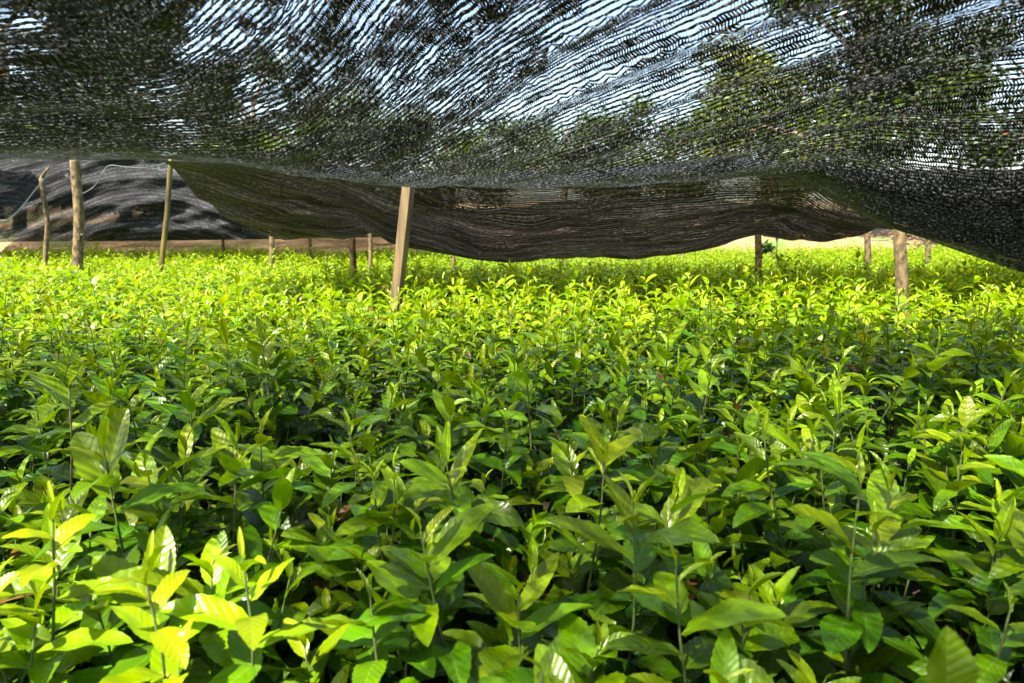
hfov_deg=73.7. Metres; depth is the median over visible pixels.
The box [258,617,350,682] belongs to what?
tea seedling
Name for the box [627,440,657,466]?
tea seedling
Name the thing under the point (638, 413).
tea seedling
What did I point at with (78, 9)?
shade net
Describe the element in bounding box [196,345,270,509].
tea seedling
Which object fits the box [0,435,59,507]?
tea seedling
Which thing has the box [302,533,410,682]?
tea seedling
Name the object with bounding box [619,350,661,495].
tea seedling
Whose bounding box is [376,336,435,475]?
tea seedling
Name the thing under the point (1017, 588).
tea seedling
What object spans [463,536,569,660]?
tea seedling
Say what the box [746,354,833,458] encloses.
tea seedling
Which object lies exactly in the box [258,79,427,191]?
broadleaf tree
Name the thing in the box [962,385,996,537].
tea seedling
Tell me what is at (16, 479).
tea seedling
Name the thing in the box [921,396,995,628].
tea seedling
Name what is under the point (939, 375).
tea seedling
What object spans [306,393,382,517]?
tea seedling
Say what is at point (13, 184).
shade net
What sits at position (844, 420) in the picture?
tea seedling
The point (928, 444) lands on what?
tea seedling
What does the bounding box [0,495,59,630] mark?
tea seedling
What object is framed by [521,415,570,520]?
tea seedling
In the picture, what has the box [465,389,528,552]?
tea seedling
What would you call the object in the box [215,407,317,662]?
tea seedling
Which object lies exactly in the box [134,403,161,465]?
tea seedling
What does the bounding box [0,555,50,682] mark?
tea seedling
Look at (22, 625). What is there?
tea seedling
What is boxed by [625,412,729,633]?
tea seedling
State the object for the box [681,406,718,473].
tea seedling
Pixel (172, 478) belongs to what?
tea seedling
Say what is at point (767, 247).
leafy shrub
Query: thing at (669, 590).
tea seedling
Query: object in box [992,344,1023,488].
tea seedling
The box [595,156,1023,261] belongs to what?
shade net
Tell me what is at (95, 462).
tea seedling
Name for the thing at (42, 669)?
tea seedling
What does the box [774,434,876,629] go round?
tea seedling
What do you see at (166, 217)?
bamboo stake
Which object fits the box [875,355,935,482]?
tea seedling
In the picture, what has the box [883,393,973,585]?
tea seedling
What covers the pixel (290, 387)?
tea seedling
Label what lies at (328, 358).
tea seedling
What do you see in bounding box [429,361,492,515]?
tea seedling
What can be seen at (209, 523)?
tea seedling
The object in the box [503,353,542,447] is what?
tea seedling
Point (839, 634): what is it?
tea seedling
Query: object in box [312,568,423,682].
tea seedling
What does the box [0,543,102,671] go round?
tea seedling
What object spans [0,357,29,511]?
tea seedling
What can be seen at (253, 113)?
broadleaf tree
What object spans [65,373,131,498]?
tea seedling
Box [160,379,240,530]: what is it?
tea seedling
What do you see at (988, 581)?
tea seedling
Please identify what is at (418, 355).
tea seedling
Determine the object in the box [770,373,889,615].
tea seedling
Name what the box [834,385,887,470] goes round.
tea seedling
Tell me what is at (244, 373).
tea seedling
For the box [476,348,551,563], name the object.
tea seedling
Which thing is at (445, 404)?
tea seedling
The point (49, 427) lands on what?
tea seedling
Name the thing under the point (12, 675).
tea seedling
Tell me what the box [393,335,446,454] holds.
tea seedling
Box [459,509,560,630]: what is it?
tea seedling
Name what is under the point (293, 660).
tea seedling
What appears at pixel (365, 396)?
tea seedling
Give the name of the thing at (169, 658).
tea seedling
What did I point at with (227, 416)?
tea seedling
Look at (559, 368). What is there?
tea seedling
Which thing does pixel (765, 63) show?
broadleaf tree
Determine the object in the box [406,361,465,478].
tea seedling
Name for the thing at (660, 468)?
tea seedling
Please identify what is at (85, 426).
tea seedling
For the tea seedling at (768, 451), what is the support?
on the ground
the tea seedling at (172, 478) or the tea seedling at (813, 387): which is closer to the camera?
the tea seedling at (172, 478)
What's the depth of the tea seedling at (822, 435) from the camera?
1.46 m
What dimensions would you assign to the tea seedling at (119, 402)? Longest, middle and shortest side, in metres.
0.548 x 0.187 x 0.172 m
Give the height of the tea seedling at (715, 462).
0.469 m
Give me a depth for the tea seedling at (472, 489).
1.85 m
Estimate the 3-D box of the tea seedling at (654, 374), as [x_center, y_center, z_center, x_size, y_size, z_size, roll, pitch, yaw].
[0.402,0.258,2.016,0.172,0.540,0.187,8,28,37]
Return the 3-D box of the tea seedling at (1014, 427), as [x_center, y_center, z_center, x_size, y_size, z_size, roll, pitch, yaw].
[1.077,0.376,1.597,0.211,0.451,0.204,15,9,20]
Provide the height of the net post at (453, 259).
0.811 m
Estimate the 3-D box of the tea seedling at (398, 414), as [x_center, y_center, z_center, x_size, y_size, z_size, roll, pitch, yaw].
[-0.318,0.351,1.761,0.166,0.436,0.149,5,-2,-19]
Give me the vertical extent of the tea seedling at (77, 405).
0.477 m
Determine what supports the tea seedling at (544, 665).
on the ground
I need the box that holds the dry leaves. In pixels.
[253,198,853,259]
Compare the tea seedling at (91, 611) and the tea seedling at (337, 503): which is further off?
the tea seedling at (337, 503)
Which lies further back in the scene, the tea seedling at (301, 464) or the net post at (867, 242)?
the net post at (867, 242)
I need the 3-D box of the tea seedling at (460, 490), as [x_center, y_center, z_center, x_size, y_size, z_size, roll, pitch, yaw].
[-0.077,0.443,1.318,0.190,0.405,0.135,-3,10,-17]
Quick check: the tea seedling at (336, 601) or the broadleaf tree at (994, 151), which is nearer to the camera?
the tea seedling at (336, 601)
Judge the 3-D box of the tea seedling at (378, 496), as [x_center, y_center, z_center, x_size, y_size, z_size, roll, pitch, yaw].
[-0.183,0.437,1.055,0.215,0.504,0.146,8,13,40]
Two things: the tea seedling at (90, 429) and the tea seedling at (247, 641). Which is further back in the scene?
the tea seedling at (90, 429)
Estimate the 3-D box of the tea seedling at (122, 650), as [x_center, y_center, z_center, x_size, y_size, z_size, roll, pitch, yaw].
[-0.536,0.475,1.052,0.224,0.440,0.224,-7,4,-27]
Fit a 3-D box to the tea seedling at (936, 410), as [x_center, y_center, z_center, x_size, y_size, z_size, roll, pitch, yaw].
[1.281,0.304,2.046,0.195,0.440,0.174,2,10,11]
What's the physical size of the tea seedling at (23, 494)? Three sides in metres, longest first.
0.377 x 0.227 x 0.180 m
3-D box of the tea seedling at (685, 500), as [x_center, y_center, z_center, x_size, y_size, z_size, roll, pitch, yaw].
[0.185,0.447,1.014,0.246,0.529,0.215,-1,10,-6]
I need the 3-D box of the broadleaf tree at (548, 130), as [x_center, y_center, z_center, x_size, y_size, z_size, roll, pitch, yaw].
[2.620,-7.053,26.774,6.646,4.406,6.642,-6,11,-32]
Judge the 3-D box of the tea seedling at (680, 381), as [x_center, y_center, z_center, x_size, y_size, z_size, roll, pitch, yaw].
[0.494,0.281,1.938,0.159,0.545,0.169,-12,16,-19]
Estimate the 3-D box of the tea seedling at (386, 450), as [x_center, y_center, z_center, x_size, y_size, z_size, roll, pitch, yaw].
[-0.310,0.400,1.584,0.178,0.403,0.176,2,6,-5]
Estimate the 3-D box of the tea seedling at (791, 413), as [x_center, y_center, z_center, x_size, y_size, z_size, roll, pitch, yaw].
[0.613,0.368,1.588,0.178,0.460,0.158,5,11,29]
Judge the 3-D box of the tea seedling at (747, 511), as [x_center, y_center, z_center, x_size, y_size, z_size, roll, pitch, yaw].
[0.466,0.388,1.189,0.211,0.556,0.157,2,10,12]
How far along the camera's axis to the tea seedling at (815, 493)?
1.35 m
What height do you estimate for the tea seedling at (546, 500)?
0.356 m
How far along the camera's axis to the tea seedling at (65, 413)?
1.80 m
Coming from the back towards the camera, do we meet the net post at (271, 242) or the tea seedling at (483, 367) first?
the net post at (271, 242)
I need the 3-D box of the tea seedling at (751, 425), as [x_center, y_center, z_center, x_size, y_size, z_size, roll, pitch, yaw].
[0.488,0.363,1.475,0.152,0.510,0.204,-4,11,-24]
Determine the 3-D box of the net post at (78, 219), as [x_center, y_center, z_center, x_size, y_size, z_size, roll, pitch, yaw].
[-4.375,-1.043,6.880,0.206,1.570,0.121,0,10,0]
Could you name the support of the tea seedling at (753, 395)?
on the ground
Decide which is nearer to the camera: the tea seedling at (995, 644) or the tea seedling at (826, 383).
the tea seedling at (995, 644)
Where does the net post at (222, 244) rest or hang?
on the ground
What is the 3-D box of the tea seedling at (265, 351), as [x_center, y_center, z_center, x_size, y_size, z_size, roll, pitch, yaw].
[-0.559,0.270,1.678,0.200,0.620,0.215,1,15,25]
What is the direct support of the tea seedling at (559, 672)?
on the ground
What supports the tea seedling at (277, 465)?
on the ground
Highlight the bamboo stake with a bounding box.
[158,159,173,279]
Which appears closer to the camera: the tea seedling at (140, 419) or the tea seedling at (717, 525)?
the tea seedling at (717, 525)
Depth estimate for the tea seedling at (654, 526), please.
1.24 m
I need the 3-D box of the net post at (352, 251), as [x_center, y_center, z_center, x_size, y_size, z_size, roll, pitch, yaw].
[-1.459,-0.549,6.221,0.097,0.812,0.080,0,10,0]
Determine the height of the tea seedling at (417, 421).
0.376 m
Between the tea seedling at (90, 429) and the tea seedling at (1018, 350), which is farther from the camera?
the tea seedling at (1018, 350)
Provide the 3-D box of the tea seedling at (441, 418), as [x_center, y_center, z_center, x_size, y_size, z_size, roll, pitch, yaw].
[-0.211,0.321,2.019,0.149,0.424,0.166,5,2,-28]
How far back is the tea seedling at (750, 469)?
1.19 m
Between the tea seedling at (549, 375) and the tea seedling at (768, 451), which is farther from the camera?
the tea seedling at (549, 375)
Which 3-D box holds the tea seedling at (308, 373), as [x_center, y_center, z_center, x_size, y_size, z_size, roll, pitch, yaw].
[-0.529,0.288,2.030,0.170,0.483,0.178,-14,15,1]
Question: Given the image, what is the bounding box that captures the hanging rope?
[83,163,165,193]
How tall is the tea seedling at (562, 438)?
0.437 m
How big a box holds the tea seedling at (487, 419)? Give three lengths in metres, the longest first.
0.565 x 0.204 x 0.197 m
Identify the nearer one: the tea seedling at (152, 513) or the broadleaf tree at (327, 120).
the tea seedling at (152, 513)
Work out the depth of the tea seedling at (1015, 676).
1.13 m
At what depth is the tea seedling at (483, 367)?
2.00 m
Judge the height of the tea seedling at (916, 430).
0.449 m
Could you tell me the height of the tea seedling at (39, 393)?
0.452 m
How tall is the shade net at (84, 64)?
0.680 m
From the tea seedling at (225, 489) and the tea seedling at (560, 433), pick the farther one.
the tea seedling at (560, 433)
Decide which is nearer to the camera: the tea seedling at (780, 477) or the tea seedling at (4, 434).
the tea seedling at (780, 477)
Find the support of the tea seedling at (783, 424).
on the ground
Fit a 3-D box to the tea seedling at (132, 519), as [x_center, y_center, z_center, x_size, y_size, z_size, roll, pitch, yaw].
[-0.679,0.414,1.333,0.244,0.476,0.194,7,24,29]
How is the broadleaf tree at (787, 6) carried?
on the ground
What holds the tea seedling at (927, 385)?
on the ground
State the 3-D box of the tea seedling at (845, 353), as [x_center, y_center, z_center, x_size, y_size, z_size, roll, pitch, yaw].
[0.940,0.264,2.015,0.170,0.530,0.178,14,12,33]
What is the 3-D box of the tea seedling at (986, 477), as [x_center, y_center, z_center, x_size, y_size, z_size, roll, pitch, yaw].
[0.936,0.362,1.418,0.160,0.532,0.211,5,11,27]
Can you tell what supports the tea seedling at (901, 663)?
on the ground
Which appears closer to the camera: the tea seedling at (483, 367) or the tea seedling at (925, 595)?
the tea seedling at (925, 595)
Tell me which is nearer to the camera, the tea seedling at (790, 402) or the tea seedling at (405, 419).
the tea seedling at (405, 419)
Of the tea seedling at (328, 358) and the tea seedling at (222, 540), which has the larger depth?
the tea seedling at (328, 358)
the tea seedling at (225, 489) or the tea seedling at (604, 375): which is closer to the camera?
the tea seedling at (225, 489)
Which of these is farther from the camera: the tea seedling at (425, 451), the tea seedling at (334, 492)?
the tea seedling at (425, 451)
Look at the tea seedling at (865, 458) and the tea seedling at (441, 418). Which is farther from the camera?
the tea seedling at (441, 418)
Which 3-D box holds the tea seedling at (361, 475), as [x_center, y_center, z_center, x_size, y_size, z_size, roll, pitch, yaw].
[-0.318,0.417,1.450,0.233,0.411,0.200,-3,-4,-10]
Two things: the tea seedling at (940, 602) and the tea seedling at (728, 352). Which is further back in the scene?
the tea seedling at (728, 352)
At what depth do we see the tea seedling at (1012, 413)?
1.94 m
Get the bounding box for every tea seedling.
[0,355,43,497]
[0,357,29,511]
[0,360,63,447]
[0,389,97,534]
[0,413,65,528]
[0,417,20,470]
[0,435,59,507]
[0,449,20,560]
[0,454,55,553]
[0,477,86,607]
[0,481,131,682]
[0,482,67,624]
[0,487,135,666]
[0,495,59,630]
[0,503,121,681]
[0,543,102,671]
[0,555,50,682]
[0,571,132,682]
[0,594,97,682]
[0,627,103,672]
[1,345,94,486]
[1,578,200,668]
[3,475,93,576]
[7,378,78,497]
[15,495,136,651]
[18,372,69,494]
[18,396,105,532]
[19,370,123,554]
[26,391,87,533]
[31,407,203,642]
[50,424,116,540]
[53,372,154,595]
[55,362,97,463]
[55,416,123,531]
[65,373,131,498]
[68,424,157,565]
[70,350,151,438]
[74,367,130,494]
[80,411,181,549]
[89,525,253,682]
[91,348,156,540]
[96,565,207,682]
[102,452,212,572]
[105,506,205,665]
[112,383,156,502]
[117,430,236,643]
[118,345,182,473]
[118,382,245,506]
[128,465,219,644]
[131,538,321,682]
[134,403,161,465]
[135,423,230,572]
[142,365,232,533]
[148,483,241,585]
[154,372,236,524]
[155,315,222,524]
[157,396,218,483]
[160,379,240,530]
[160,527,338,682]
[169,415,315,652]
[180,530,279,671]
[188,446,244,548]
[189,356,240,508]
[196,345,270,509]
[199,318,284,478]
[199,338,256,504]
[200,446,302,649]
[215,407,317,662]
[219,371,284,445]
[229,338,313,492]
[230,310,291,478]
[231,324,316,475]
[235,328,301,482]
[242,366,327,465]
[244,388,282,446]
[249,476,318,596]
[250,524,356,651]
[257,507,366,661]
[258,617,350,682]
[259,344,316,481]
[259,385,306,444]
[265,362,339,482]
[266,460,312,515]
[267,435,371,614]
[272,450,327,561]
[276,529,391,682]
[280,589,417,682]
[288,481,372,616]
[290,338,358,484]
[293,359,378,505]
[294,360,356,476]
[299,348,363,515]
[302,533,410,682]
[305,441,391,582]
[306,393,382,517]
[309,407,425,580]
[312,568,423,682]
[321,459,439,678]
[327,380,419,532]
[328,476,447,682]
[330,381,391,464]
[334,421,419,576]
[335,446,449,682]
[336,534,482,680]
[340,388,378,474]
[340,432,414,585]
[356,503,493,682]
[359,393,421,541]
[372,343,438,476]
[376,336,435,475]
[376,400,426,533]
[384,383,445,480]
[388,420,524,641]
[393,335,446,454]
[396,425,475,540]
[400,388,488,553]
[400,412,435,479]
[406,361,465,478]
[407,348,460,450]
[416,382,456,476]
[417,421,465,497]
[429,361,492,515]
[440,362,521,538]
[440,620,534,667]
[446,468,517,624]
[450,522,483,628]
[452,382,510,535]
[452,416,488,515]
[455,344,510,483]
[458,378,509,539]
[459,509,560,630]
[460,392,498,492]
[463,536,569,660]
[464,527,554,643]
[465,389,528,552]
[467,393,558,560]
[467,564,617,682]
[471,410,547,550]
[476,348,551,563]
[478,632,562,682]
[479,644,573,682]
[488,337,561,556]
[489,294,553,457]
[494,613,634,682]
[496,450,592,621]
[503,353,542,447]
[505,437,622,621]
[515,450,573,576]
[518,388,546,448]
[520,322,571,459]
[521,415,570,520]
[523,444,597,578]
[527,516,628,644]
[532,358,587,441]
[535,399,588,514]
[535,541,605,675]
[538,330,597,511]
[544,395,672,641]
[545,471,718,682]
[548,415,642,627]
[556,467,734,675]
[565,428,612,586]
[566,397,635,519]
[575,414,606,504]
[583,319,635,464]
[589,365,647,516]
[595,443,652,506]
[596,380,678,489]
[597,487,693,672]
[601,343,659,498]
[605,534,786,682]
[609,417,688,572]
[610,515,706,650]
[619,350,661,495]
[624,320,693,473]
[624,364,745,497]
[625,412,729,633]
[626,346,665,423]
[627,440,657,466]
[629,627,754,682]
[631,407,714,497]
[645,463,712,531]
[647,387,682,437]
[649,348,706,451]
[651,542,763,682]
[659,357,736,633]
[662,462,792,627]
[668,498,767,678]
[669,341,732,466]
[669,358,722,484]
[671,426,775,569]
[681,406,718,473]
[687,430,823,634]
[690,564,844,682]
[697,565,839,682]
[701,397,783,559]
[708,387,763,491]
[708,403,775,526]
[713,414,857,582]
[716,316,764,467]
[719,409,835,631]
[723,545,770,589]
[725,381,770,461]
[738,654,816,682]
[745,368,814,420]
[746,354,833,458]
[750,429,826,592]
[751,403,806,532]
[756,421,801,528]
[759,403,811,526]
[761,468,822,574]
[765,368,843,499]
[766,358,824,448]
[770,371,838,453]
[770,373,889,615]
[771,450,943,682]
[771,579,820,682]
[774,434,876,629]
[776,659,861,682]
[779,392,864,527]
[779,451,945,674]
[779,468,850,629]
[781,470,909,629]
[787,500,930,681]
[791,389,852,568]
[804,343,865,443]
[811,369,859,441]
[812,360,893,591]
[814,375,845,444]
[814,516,960,648]
[820,392,878,545]
[820,581,931,681]
[831,365,897,502]
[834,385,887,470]
[835,348,928,456]
[847,440,894,590]
[861,392,912,486]
[868,401,943,529]
[874,326,974,518]
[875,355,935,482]
[878,434,991,635]
[880,438,948,586]
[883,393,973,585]
[884,452,995,671]
[902,413,991,640]
[905,498,1023,682]
[906,370,974,470]
[911,377,973,489]
[913,580,1023,682]
[914,367,985,478]
[915,378,985,478]
[916,478,1023,682]
[917,351,969,470]
[921,390,1006,618]
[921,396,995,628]
[929,311,1017,426]
[941,367,1023,574]
[943,411,1019,573]
[947,418,1023,537]
[950,417,1008,549]
[950,533,1023,681]
[953,491,1023,614]
[955,369,1023,555]
[957,454,1023,575]
[958,378,1023,538]
[960,501,1023,682]
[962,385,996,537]
[976,416,1023,564]
[985,355,1023,417]
[986,509,1023,605]
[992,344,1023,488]
[1003,411,1018,429]
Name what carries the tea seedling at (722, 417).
on the ground
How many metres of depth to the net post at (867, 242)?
7.99 m
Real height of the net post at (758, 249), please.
0.964 m
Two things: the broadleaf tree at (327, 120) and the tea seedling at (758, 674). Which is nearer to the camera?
the tea seedling at (758, 674)
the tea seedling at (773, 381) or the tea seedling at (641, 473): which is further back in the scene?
the tea seedling at (773, 381)
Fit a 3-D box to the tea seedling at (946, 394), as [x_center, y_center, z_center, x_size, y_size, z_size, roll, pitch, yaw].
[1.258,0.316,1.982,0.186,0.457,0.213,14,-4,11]
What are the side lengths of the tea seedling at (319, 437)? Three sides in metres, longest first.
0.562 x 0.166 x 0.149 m
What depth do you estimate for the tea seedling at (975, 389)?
1.74 m
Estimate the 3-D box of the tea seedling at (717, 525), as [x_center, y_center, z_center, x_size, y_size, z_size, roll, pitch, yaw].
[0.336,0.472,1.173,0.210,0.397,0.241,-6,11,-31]
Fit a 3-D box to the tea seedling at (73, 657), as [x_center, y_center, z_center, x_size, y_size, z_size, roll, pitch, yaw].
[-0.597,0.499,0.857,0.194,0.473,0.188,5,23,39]
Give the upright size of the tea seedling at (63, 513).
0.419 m
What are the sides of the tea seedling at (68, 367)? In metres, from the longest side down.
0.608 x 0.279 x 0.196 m
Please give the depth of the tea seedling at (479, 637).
0.99 m
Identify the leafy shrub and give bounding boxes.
[753,222,792,264]
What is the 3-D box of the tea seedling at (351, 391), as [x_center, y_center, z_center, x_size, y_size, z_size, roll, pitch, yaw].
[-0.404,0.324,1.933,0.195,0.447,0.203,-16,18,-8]
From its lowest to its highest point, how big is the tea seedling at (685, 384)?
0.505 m
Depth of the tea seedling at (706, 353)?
1.90 m
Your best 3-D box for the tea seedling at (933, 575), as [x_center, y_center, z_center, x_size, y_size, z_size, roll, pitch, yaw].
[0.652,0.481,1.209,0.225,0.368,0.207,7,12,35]
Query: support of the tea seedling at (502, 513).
on the ground
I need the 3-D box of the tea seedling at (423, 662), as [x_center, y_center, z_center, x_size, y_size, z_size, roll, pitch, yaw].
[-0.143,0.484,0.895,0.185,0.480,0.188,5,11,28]
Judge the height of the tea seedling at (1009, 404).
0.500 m
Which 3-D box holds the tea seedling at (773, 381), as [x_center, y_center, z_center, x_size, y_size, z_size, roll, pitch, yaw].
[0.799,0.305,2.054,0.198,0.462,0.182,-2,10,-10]
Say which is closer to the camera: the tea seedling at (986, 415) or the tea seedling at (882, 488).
the tea seedling at (882, 488)
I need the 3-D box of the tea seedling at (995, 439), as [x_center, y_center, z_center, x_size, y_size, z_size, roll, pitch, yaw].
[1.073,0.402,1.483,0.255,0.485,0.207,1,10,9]
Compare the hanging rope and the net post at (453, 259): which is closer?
the hanging rope
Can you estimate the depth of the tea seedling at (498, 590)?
0.89 m
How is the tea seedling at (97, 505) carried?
on the ground
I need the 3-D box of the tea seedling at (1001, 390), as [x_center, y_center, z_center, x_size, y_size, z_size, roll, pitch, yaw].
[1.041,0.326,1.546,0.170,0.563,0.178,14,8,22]
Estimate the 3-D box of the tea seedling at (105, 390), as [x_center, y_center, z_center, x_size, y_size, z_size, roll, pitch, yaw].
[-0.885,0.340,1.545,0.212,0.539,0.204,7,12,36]
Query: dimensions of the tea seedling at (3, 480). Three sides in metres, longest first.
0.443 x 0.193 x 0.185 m
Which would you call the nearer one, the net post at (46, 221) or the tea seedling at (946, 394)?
the tea seedling at (946, 394)
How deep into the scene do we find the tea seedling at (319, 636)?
1.17 m
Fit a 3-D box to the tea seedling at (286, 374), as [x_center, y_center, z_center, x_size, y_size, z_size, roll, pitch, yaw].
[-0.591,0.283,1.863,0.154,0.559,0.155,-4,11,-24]
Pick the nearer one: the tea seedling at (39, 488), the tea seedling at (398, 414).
the tea seedling at (39, 488)
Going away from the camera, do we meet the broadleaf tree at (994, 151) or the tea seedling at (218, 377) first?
the tea seedling at (218, 377)
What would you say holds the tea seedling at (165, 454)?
on the ground
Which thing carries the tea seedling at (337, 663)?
on the ground
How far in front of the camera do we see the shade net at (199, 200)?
10.68 m
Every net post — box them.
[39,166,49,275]
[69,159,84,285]
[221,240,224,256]
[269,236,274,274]
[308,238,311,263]
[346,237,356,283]
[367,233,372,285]
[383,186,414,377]
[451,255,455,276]
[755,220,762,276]
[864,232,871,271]
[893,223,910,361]
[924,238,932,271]
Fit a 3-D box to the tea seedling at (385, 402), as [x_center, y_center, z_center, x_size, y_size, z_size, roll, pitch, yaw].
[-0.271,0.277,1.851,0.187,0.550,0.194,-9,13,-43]
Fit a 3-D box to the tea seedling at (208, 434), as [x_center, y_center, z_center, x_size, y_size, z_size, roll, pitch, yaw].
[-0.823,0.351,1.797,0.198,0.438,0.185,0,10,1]
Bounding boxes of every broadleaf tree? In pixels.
[0,4,194,228]
[1,0,190,222]
[134,50,306,225]
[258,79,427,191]
[372,105,527,210]
[484,102,651,202]
[587,88,750,211]
[681,0,1018,210]
[689,23,882,206]
[926,0,1023,174]
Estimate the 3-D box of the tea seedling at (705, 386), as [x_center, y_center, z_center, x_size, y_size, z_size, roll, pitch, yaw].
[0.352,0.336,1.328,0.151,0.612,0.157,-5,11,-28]
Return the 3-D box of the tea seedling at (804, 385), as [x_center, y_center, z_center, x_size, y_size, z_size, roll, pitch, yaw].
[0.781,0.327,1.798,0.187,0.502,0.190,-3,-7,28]
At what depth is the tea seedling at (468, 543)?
1.24 m
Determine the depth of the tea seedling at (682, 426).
1.63 m
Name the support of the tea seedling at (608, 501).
on the ground
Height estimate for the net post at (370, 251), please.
0.912 m
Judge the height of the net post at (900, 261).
1.013 m
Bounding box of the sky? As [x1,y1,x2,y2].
[0,0,1023,200]
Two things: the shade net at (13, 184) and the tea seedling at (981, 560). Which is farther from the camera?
the shade net at (13, 184)
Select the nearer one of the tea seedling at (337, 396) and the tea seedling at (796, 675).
the tea seedling at (796, 675)
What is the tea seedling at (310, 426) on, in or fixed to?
on the ground
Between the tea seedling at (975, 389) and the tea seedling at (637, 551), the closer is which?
the tea seedling at (637, 551)
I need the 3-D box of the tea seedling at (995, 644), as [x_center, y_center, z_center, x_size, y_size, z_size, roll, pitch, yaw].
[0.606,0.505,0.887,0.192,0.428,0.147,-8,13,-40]
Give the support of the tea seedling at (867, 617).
on the ground
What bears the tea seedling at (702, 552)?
on the ground
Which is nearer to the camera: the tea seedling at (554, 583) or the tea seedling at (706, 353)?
the tea seedling at (554, 583)
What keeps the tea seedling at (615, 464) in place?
on the ground
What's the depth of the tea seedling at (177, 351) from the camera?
1.73 m
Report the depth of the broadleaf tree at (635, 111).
23.95 m
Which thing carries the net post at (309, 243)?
on the ground
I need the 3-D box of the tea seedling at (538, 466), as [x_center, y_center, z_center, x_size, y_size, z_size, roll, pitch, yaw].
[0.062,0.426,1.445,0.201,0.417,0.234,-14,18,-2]
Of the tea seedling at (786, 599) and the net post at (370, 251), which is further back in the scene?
the net post at (370, 251)
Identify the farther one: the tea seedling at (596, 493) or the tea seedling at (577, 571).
the tea seedling at (596, 493)
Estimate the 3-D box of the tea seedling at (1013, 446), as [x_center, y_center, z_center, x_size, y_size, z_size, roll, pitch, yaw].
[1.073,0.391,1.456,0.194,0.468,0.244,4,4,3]
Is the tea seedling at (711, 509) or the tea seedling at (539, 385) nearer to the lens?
the tea seedling at (711, 509)
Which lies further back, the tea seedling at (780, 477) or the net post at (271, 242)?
the net post at (271, 242)
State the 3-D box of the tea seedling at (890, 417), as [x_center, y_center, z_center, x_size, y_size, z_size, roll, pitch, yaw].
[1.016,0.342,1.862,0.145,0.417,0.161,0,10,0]
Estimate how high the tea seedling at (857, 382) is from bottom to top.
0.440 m
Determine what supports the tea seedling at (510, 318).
on the ground
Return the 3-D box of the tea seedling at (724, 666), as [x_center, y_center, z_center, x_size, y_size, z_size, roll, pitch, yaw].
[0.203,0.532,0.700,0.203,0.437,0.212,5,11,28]
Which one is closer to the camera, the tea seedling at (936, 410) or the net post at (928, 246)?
the tea seedling at (936, 410)
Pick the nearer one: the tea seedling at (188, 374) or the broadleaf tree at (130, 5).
the tea seedling at (188, 374)
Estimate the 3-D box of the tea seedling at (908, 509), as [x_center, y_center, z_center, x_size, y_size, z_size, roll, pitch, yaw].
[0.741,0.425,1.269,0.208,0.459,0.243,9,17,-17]
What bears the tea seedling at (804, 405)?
on the ground
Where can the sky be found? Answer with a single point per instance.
(612, 6)
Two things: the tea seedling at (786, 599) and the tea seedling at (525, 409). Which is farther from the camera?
the tea seedling at (525, 409)
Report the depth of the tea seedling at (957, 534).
1.75 m
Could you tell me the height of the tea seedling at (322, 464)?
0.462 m
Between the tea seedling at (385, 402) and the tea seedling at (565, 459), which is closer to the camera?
the tea seedling at (565, 459)
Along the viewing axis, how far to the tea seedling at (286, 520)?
1.35 m
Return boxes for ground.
[0,201,1023,682]
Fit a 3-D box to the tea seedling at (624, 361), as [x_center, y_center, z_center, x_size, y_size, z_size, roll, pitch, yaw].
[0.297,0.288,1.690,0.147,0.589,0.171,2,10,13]
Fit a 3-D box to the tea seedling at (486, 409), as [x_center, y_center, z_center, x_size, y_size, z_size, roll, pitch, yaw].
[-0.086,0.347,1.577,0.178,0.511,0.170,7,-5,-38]
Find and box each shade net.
[0,0,582,168]
[0,0,1023,272]
[0,147,398,241]
[0,169,44,220]
[1,183,459,206]
[161,160,1023,262]
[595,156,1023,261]
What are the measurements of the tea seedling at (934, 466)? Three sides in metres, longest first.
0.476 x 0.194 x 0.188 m
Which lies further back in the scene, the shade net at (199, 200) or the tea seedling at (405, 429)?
the shade net at (199, 200)
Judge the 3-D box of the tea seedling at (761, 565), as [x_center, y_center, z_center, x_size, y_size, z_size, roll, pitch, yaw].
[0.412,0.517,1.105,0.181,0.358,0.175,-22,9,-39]
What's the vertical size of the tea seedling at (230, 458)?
0.542 m
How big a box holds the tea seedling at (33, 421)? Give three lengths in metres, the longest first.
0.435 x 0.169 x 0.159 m
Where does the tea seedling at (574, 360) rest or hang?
on the ground
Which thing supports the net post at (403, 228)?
on the ground
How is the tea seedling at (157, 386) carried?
on the ground
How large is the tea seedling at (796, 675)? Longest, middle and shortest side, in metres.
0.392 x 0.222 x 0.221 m
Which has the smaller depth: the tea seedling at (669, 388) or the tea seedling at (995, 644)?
the tea seedling at (995, 644)
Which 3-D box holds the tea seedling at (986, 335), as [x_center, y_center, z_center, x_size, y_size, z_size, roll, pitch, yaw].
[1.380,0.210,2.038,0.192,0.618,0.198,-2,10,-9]
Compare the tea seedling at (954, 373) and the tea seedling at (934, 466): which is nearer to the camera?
the tea seedling at (934, 466)
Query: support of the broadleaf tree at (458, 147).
on the ground
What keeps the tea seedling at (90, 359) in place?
on the ground
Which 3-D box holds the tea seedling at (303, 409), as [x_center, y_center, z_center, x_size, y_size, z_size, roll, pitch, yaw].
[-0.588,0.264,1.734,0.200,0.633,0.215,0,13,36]
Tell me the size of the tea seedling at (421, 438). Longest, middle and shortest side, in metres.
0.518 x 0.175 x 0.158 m
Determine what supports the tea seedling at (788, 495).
on the ground
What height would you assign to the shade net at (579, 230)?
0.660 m
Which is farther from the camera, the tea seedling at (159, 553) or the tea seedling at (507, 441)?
the tea seedling at (507, 441)

